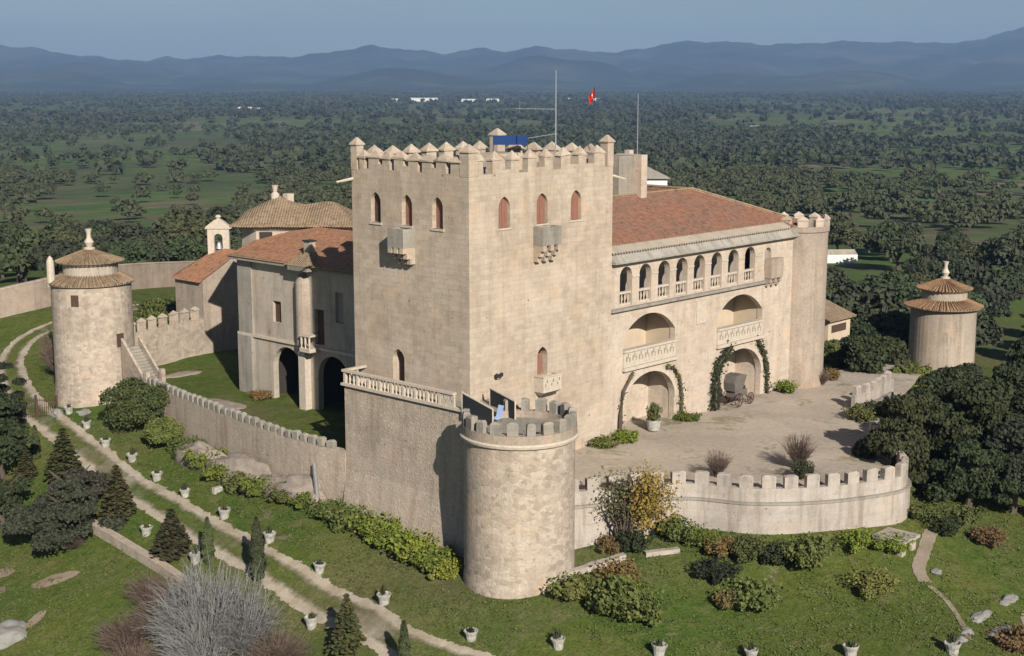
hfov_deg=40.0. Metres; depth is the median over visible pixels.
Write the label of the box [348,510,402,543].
shrub
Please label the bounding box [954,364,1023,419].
dark evergreen
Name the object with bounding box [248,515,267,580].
cypress
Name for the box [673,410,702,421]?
shrub
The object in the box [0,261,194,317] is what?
boundary wall
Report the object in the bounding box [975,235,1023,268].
holm oak
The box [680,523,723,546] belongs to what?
shrub
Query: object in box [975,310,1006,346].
holm oak
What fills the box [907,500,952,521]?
shrub
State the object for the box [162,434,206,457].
shrub
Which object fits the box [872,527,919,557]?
stone culvert
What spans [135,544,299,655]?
bare shrub
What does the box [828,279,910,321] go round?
holm oak
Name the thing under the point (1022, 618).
bare patch
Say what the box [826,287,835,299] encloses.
holm oak
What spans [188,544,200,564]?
planter
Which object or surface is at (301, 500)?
shrub
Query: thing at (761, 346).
climbing plant
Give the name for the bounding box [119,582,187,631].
bare bush
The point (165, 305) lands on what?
shrub
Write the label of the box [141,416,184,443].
juniper
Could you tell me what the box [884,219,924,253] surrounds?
holm oak
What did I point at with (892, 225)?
holm oak
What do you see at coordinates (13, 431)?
dark evergreen
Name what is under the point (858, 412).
shrub
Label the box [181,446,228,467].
shrub
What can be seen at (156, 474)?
planter
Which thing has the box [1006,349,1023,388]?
dark evergreen
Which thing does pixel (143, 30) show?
sky
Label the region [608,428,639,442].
shrub
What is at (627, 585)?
shrub
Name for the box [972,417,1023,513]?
dark evergreen
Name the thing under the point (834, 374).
shrub
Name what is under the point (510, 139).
tarpaulin screen
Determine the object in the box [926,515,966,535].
shrub
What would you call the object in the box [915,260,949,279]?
holm oak
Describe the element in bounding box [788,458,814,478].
clipped bush
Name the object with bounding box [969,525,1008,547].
shrub
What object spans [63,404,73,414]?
planter
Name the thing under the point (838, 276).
holm oak
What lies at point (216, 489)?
stone trough
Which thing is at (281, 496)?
shrub
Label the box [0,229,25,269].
holm oak
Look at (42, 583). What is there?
bare ground
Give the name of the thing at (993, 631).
rock
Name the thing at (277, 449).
long parapet wall
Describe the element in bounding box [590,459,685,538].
golden tree
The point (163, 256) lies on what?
holm oak
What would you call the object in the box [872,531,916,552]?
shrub
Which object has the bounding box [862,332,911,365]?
broadleaf tree
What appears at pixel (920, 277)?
holm oak
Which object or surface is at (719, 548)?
shrub
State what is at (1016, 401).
dark evergreen
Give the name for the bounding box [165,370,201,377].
rock
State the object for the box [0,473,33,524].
dark evergreen
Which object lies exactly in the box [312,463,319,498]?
leaning beam
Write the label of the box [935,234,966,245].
holm oak
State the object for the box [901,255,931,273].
holm oak
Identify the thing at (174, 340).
crenellated wall
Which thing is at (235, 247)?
holm oak
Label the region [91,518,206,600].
retaining wall
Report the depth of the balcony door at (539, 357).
108.58 m
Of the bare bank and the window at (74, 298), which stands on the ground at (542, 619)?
the bare bank
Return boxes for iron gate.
[19,395,57,420]
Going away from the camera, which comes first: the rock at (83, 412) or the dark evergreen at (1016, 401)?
the dark evergreen at (1016, 401)
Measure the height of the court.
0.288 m
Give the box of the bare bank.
[0,568,14,577]
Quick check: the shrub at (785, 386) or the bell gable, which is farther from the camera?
the bell gable
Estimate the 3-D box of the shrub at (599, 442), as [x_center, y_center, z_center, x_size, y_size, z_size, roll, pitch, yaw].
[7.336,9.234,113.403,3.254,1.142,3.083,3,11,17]
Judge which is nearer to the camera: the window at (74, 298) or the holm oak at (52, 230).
the window at (74, 298)
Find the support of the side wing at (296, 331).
on the ground at (542, 619)
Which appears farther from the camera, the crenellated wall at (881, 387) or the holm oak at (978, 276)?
the holm oak at (978, 276)
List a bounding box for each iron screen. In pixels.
[462,391,493,424]
[489,387,515,419]
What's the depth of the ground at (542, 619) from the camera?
104.17 m
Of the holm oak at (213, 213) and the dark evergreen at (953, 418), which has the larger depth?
the holm oak at (213, 213)
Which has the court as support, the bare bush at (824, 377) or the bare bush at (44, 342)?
the bare bush at (824, 377)
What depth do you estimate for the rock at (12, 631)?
101.81 m
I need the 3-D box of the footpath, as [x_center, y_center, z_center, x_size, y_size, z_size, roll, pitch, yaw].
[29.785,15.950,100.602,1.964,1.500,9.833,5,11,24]
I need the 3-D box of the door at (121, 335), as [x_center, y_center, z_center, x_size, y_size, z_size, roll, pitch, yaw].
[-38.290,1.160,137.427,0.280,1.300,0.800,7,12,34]
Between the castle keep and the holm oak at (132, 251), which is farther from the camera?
the holm oak at (132, 251)
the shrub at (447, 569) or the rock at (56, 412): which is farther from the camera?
the rock at (56, 412)
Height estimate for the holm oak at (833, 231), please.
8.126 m
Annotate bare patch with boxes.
[24,610,45,629]
[1020,611,1023,624]
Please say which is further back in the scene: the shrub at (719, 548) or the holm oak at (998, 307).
the holm oak at (998, 307)
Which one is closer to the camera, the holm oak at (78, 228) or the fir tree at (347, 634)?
the fir tree at (347, 634)
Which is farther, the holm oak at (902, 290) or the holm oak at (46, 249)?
the holm oak at (902, 290)
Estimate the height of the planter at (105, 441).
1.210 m
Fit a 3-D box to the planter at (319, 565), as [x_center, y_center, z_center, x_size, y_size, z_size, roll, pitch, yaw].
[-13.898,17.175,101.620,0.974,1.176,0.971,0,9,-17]
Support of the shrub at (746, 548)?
on the ground at (542, 619)
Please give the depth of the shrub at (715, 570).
95.46 m
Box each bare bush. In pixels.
[30,327,52,354]
[32,338,54,372]
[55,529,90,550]
[83,609,158,650]
[99,633,171,655]
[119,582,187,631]
[121,569,178,604]
[238,626,315,655]
[703,449,733,477]
[776,431,820,467]
[818,369,831,384]
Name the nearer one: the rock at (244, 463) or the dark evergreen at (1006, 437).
the dark evergreen at (1006, 437)
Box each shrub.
[133,310,169,328]
[134,296,175,314]
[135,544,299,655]
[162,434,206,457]
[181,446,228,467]
[201,460,229,480]
[218,470,253,493]
[237,473,281,495]
[249,389,272,400]
[263,481,294,504]
[286,491,323,508]
[306,497,350,522]
[324,502,376,532]
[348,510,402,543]
[373,526,417,548]
[382,529,440,561]
[401,541,457,572]
[423,554,461,579]
[545,570,601,600]
[585,573,664,625]
[588,434,622,448]
[591,556,642,579]
[594,533,621,553]
[595,573,645,590]
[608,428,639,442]
[616,526,654,553]
[654,514,699,545]
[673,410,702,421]
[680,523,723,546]
[691,555,745,584]
[699,533,741,558]
[709,587,739,608]
[717,574,788,611]
[725,533,770,563]
[759,539,800,564]
[772,378,799,393]
[780,531,838,569]
[823,367,843,380]
[839,526,874,553]
[841,402,877,421]
[845,566,899,600]
[860,399,885,416]
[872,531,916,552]
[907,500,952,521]
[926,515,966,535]
[941,502,982,523]
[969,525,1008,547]
[987,621,1023,653]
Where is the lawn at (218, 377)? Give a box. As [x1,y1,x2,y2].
[158,349,345,448]
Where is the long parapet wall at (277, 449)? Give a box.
[143,376,345,501]
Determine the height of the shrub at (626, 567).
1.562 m
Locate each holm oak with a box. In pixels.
[0,221,31,232]
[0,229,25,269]
[0,230,55,282]
[0,233,4,246]
[0,265,36,282]
[0,478,129,551]
[25,239,81,273]
[30,464,111,507]
[37,216,76,231]
[42,229,84,274]
[48,228,64,233]
[65,223,106,235]
[82,224,113,237]
[84,244,102,250]
[87,219,115,225]
[92,223,156,250]
[102,239,159,263]
[138,233,171,245]
[144,240,169,261]
[152,209,207,259]
[159,217,210,260]
[159,236,207,261]
[198,232,241,254]
[206,205,239,220]
[210,211,241,231]
[222,244,241,249]
[231,227,241,240]
[826,278,836,288]
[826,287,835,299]
[827,263,849,286]
[828,225,874,248]
[828,228,839,248]
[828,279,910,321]
[862,308,909,348]
[863,226,925,270]
[863,269,918,284]
[864,221,902,256]
[865,283,896,298]
[877,279,921,303]
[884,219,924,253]
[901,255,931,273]
[908,272,932,283]
[909,243,932,257]
[910,290,993,322]
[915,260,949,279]
[927,247,966,267]
[929,239,974,257]
[935,228,970,243]
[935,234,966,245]
[937,258,1017,298]
[965,241,989,260]
[974,290,1012,317]
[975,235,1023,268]
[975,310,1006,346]
[983,307,994,319]
[993,265,1023,279]
[997,271,1023,302]
[1007,281,1023,307]
[1013,231,1023,239]
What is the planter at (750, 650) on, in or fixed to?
on the ground at (542, 619)
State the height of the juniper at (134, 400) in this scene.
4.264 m
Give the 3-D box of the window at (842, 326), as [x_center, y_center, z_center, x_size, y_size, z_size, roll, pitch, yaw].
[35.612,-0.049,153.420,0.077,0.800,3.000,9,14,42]
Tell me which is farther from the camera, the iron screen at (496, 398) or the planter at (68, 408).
the planter at (68, 408)
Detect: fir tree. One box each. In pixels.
[12,446,39,480]
[42,428,81,481]
[96,464,137,521]
[149,507,191,561]
[326,593,366,655]
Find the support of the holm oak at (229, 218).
on the ground at (542, 619)
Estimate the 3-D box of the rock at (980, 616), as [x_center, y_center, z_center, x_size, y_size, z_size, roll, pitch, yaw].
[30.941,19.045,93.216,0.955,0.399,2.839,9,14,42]
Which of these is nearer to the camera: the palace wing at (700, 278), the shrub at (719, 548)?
the shrub at (719, 548)
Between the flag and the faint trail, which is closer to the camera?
the faint trail
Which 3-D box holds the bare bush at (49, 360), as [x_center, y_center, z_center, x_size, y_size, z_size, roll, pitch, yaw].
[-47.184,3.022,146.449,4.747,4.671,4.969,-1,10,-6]
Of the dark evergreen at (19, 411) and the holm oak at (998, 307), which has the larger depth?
the holm oak at (998, 307)
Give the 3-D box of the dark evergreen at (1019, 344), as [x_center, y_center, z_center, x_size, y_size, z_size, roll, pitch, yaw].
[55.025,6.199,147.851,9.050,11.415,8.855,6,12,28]
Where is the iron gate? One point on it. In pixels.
(36, 411)
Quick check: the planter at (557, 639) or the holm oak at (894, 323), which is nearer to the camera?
the planter at (557, 639)
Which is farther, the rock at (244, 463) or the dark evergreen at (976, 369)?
the dark evergreen at (976, 369)
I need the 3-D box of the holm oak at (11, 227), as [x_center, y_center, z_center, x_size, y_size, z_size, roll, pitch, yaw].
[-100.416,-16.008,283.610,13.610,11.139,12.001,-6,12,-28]
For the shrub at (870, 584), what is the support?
on the ground at (542, 619)
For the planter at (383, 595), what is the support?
on the ground at (542, 619)
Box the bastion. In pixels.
[460,397,578,598]
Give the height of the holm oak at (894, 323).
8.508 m
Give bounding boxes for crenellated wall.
[134,306,204,365]
[847,370,893,414]
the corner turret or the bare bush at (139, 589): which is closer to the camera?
the bare bush at (139, 589)
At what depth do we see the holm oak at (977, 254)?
326.68 m
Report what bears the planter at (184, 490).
on the ground at (542, 619)
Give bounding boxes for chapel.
[171,248,238,353]
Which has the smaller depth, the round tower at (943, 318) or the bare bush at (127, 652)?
the bare bush at (127, 652)
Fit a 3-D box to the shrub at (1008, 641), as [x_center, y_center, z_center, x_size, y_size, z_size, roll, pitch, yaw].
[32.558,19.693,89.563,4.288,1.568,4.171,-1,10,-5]
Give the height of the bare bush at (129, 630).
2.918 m
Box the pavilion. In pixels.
[624,150,670,184]
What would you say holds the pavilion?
on the ground at (542, 619)
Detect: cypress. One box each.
[30,425,41,459]
[200,516,215,564]
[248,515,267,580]
[397,619,410,655]
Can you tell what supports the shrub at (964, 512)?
on the ground at (542, 619)
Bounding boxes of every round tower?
[46,228,134,407]
[904,261,983,386]
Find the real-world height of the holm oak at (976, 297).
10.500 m
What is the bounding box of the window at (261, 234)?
[259,232,271,238]
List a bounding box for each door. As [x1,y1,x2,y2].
[116,333,123,346]
[317,309,324,344]
[399,351,404,380]
[537,352,541,373]
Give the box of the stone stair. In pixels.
[121,336,165,382]
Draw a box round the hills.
[0,27,1023,92]
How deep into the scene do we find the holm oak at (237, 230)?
251.04 m
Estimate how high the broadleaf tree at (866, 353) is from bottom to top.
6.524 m
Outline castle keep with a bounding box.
[336,128,625,449]
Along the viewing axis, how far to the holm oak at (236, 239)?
242.62 m
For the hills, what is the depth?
10068.81 m
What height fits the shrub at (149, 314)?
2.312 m
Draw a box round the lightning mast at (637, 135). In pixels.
[637,117,637,153]
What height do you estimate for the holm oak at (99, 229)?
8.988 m
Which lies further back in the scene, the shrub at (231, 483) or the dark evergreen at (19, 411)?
the dark evergreen at (19, 411)
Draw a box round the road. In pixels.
[0,303,494,655]
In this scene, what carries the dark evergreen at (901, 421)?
on the ground at (542, 619)
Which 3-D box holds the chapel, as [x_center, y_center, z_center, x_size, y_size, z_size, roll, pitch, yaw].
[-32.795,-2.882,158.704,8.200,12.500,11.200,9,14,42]
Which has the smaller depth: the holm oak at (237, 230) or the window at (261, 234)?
the window at (261, 234)
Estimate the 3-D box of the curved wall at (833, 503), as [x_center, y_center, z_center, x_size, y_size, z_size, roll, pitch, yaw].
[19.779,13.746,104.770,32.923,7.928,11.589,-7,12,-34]
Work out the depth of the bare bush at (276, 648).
94.01 m
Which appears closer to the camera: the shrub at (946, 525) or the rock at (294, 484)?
the shrub at (946, 525)
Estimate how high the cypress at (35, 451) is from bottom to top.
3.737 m
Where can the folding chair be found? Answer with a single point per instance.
(499, 412)
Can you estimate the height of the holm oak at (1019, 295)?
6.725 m
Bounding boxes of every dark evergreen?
[0,361,26,417]
[0,396,39,479]
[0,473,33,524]
[851,390,934,483]
[909,370,959,443]
[912,365,1010,466]
[920,434,1021,508]
[931,369,979,387]
[936,362,984,378]
[940,381,1023,458]
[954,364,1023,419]
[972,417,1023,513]
[992,337,1023,381]
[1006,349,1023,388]
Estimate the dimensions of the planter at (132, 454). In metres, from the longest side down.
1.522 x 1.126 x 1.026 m
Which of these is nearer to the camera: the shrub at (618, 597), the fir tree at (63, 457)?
the shrub at (618, 597)
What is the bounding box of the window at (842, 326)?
[831,322,845,332]
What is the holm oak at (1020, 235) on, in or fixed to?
on the ground at (542, 619)
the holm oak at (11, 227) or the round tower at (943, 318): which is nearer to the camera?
the round tower at (943, 318)
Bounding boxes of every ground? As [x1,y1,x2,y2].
[0,89,1023,655]
[31,570,79,588]
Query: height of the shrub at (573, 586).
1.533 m
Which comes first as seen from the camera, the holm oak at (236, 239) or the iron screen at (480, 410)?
the iron screen at (480, 410)
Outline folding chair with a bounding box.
[494,405,503,421]
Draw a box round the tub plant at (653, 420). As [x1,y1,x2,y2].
[646,402,662,430]
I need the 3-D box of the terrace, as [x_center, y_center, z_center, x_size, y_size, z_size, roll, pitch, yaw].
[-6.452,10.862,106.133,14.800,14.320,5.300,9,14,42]
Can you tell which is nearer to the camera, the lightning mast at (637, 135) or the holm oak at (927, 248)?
the lightning mast at (637, 135)
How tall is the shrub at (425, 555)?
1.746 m
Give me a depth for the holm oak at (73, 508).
112.32 m
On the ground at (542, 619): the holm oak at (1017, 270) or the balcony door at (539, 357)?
the holm oak at (1017, 270)
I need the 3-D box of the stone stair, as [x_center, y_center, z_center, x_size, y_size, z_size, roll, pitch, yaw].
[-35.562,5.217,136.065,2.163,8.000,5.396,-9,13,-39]
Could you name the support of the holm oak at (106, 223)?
on the ground at (542, 619)
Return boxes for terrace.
[340,365,520,557]
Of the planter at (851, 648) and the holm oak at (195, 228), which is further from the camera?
the holm oak at (195, 228)
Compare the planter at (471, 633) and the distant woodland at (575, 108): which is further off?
the distant woodland at (575, 108)
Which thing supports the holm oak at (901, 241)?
on the ground at (542, 619)
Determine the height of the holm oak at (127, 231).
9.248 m
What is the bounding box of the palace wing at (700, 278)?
[610,153,799,436]
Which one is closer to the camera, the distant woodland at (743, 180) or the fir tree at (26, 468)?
the fir tree at (26, 468)
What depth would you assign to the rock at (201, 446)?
121.36 m
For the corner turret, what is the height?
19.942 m
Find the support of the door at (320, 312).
in the side wing at (296, 331)
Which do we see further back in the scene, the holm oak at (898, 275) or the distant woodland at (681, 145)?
the distant woodland at (681, 145)
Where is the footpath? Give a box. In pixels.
[912,522,941,582]
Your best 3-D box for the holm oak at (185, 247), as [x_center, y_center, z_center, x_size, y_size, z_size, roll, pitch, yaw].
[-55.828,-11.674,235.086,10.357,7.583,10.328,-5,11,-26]
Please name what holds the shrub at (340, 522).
on the ground at (542, 619)
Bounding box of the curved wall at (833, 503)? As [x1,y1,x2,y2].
[575,421,911,548]
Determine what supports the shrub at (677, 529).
on the ground at (542, 619)
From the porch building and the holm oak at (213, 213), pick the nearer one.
the porch building
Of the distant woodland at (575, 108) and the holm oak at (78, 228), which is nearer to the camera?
the holm oak at (78, 228)
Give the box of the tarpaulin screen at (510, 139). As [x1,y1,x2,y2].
[493,135,527,150]
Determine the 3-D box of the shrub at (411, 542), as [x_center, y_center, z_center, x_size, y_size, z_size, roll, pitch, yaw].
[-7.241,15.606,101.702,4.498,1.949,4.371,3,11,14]
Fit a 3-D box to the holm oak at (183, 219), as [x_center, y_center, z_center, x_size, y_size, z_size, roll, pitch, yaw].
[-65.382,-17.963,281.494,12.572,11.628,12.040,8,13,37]
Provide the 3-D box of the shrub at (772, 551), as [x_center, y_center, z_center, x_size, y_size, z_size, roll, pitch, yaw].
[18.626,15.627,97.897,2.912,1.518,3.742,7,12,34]
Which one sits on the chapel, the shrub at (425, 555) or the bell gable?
the bell gable
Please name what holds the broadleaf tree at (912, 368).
on the ground at (542, 619)
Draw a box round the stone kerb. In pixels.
[567,547,679,577]
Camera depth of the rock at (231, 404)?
129.04 m
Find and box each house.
[411,98,437,101]
[827,249,857,262]
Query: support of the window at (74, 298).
in the round tower at (90, 286)
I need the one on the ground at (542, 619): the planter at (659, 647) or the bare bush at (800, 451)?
the planter at (659, 647)
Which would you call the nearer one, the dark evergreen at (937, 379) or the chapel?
the dark evergreen at (937, 379)
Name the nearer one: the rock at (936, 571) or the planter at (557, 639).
the planter at (557, 639)
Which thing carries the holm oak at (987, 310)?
on the ground at (542, 619)
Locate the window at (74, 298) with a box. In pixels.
[70,295,78,306]
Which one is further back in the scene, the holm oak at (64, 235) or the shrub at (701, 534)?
the holm oak at (64, 235)
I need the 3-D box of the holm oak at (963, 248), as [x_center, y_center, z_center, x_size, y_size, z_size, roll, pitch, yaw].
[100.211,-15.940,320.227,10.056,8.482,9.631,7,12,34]
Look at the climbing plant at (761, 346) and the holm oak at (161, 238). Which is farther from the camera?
the holm oak at (161, 238)
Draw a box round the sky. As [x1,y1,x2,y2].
[0,0,1023,60]
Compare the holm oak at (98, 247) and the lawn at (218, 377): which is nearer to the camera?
the lawn at (218, 377)
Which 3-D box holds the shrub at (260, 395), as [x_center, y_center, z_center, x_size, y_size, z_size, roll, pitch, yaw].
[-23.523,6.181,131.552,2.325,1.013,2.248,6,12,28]
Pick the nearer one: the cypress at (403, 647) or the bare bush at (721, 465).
the cypress at (403, 647)
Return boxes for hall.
[229,185,352,246]
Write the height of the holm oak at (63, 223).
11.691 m
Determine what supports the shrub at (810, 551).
on the ground at (542, 619)
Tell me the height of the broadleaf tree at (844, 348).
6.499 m
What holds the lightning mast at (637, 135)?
on the palace wing at (700, 278)
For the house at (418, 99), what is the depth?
4527.20 m
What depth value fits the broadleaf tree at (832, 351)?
146.89 m
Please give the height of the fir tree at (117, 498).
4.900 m
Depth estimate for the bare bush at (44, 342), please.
150.43 m
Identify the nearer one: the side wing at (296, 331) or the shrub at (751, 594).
the shrub at (751, 594)
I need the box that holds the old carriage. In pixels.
[721,372,753,406]
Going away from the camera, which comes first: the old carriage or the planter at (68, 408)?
the old carriage
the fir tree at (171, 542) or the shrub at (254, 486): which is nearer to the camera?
the fir tree at (171, 542)
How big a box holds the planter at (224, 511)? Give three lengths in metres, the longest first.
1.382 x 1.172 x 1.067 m
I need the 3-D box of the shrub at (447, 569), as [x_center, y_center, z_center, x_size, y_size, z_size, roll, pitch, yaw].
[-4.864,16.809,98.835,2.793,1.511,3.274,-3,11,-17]
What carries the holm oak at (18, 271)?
on the ground at (542, 619)
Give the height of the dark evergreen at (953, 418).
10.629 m
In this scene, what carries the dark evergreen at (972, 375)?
on the ground at (542, 619)
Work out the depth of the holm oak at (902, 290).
232.10 m
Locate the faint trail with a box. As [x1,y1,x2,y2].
[927,585,971,639]
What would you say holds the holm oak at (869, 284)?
on the ground at (542, 619)
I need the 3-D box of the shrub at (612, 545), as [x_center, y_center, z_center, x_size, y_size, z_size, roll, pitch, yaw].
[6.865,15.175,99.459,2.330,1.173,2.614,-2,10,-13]
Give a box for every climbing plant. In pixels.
[617,371,634,431]
[665,363,685,412]
[707,340,734,411]
[755,335,772,393]
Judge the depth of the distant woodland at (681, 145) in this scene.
1478.44 m
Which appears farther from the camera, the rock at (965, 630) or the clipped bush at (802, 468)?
the clipped bush at (802, 468)
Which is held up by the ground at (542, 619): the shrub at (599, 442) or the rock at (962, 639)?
the rock at (962, 639)
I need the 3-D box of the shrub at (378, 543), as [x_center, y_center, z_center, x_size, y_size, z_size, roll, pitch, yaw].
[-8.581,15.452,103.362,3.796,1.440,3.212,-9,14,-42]
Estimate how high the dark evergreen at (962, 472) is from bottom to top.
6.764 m
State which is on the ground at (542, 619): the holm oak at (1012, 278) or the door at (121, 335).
the holm oak at (1012, 278)
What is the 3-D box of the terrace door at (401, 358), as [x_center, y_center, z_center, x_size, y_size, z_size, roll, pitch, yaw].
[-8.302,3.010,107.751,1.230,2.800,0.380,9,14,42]
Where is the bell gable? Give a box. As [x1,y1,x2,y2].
[205,215,231,253]
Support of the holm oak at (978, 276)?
on the ground at (542, 619)
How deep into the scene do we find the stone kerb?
97.91 m
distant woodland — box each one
[0,90,1023,127]
[0,120,1023,176]
[0,162,1023,236]
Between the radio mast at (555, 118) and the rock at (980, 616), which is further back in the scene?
the radio mast at (555, 118)
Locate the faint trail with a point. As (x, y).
(958, 616)
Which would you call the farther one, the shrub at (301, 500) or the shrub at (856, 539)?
the shrub at (301, 500)
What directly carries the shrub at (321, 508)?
on the ground at (542, 619)
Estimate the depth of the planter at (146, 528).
111.85 m
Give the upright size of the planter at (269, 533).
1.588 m
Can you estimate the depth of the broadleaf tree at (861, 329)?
160.53 m
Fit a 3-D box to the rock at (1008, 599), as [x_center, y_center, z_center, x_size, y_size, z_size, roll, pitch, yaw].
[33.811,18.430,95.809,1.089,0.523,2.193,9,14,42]
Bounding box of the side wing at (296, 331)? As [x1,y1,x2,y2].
[227,227,355,409]
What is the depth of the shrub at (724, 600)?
92.68 m
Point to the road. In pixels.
(371, 632)
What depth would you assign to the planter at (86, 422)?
132.10 m
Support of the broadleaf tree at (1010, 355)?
on the ground at (542, 619)
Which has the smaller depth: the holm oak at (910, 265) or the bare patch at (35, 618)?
the bare patch at (35, 618)
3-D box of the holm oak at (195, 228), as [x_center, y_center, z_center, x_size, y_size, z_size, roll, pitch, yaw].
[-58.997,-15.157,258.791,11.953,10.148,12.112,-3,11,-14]
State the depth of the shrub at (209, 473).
116.86 m
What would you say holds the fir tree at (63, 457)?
on the ground at (542, 619)
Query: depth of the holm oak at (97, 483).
117.24 m
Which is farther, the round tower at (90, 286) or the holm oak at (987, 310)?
the holm oak at (987, 310)
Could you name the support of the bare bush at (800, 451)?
on the court
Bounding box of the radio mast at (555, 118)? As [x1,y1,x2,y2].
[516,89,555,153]
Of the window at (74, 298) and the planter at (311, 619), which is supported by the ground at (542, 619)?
the planter at (311, 619)
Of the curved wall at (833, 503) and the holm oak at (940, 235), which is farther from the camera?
the holm oak at (940, 235)
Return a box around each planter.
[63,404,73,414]
[81,415,91,428]
[100,435,110,447]
[126,446,137,462]
[140,522,152,536]
[151,469,162,481]
[179,482,189,497]
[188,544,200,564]
[218,504,230,519]
[263,525,275,543]
[304,611,318,630]
[313,558,325,573]
[377,584,390,605]
[464,626,477,641]
[550,627,564,650]
[651,638,667,655]
[744,639,758,655]
[842,638,858,655]
[942,631,961,655]
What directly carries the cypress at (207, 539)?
on the ground at (542, 619)
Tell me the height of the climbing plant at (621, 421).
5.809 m
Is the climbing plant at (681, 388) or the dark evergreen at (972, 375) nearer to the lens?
the climbing plant at (681, 388)
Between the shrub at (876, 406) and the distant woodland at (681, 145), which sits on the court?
the shrub at (876, 406)
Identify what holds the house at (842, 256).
on the ground at (542, 619)
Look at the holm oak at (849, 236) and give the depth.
348.54 m
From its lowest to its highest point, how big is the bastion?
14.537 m
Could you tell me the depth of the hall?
135.12 m
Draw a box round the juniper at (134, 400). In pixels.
[98,376,170,428]
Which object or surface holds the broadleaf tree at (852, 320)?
on the ground at (542, 619)
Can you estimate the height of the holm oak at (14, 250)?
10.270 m
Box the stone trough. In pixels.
[212,485,222,494]
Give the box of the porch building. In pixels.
[823,299,856,370]
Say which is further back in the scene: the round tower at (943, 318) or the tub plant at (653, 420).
the round tower at (943, 318)
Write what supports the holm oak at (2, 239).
on the ground at (542, 619)
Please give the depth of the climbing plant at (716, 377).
125.75 m
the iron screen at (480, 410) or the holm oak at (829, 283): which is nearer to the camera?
the iron screen at (480, 410)
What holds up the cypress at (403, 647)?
on the ground at (542, 619)
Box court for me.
[575,364,920,488]
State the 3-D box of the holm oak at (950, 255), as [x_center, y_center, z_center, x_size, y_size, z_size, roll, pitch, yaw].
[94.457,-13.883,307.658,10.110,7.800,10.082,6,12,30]
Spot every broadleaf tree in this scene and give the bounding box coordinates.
[823,338,844,370]
[836,335,872,368]
[843,336,888,373]
[850,317,872,325]
[850,320,883,336]
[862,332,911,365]
[890,358,933,392]
[992,343,1016,373]
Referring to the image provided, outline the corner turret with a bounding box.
[781,212,830,388]
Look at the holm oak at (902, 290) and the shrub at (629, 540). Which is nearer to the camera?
the shrub at (629, 540)
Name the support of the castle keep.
on the ground at (542, 619)
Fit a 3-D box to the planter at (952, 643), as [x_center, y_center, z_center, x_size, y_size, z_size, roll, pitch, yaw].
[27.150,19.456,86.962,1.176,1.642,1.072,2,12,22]
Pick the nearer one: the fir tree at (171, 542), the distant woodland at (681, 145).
the fir tree at (171, 542)
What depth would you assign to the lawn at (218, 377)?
131.94 m
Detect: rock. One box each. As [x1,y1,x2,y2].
[0,619,27,649]
[51,408,62,417]
[75,408,91,415]
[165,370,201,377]
[172,441,226,469]
[205,453,271,493]
[207,398,246,409]
[260,473,329,507]
[930,568,941,574]
[957,635,968,642]
[961,627,973,634]
[969,609,991,622]
[986,625,1009,639]
[999,593,1018,605]

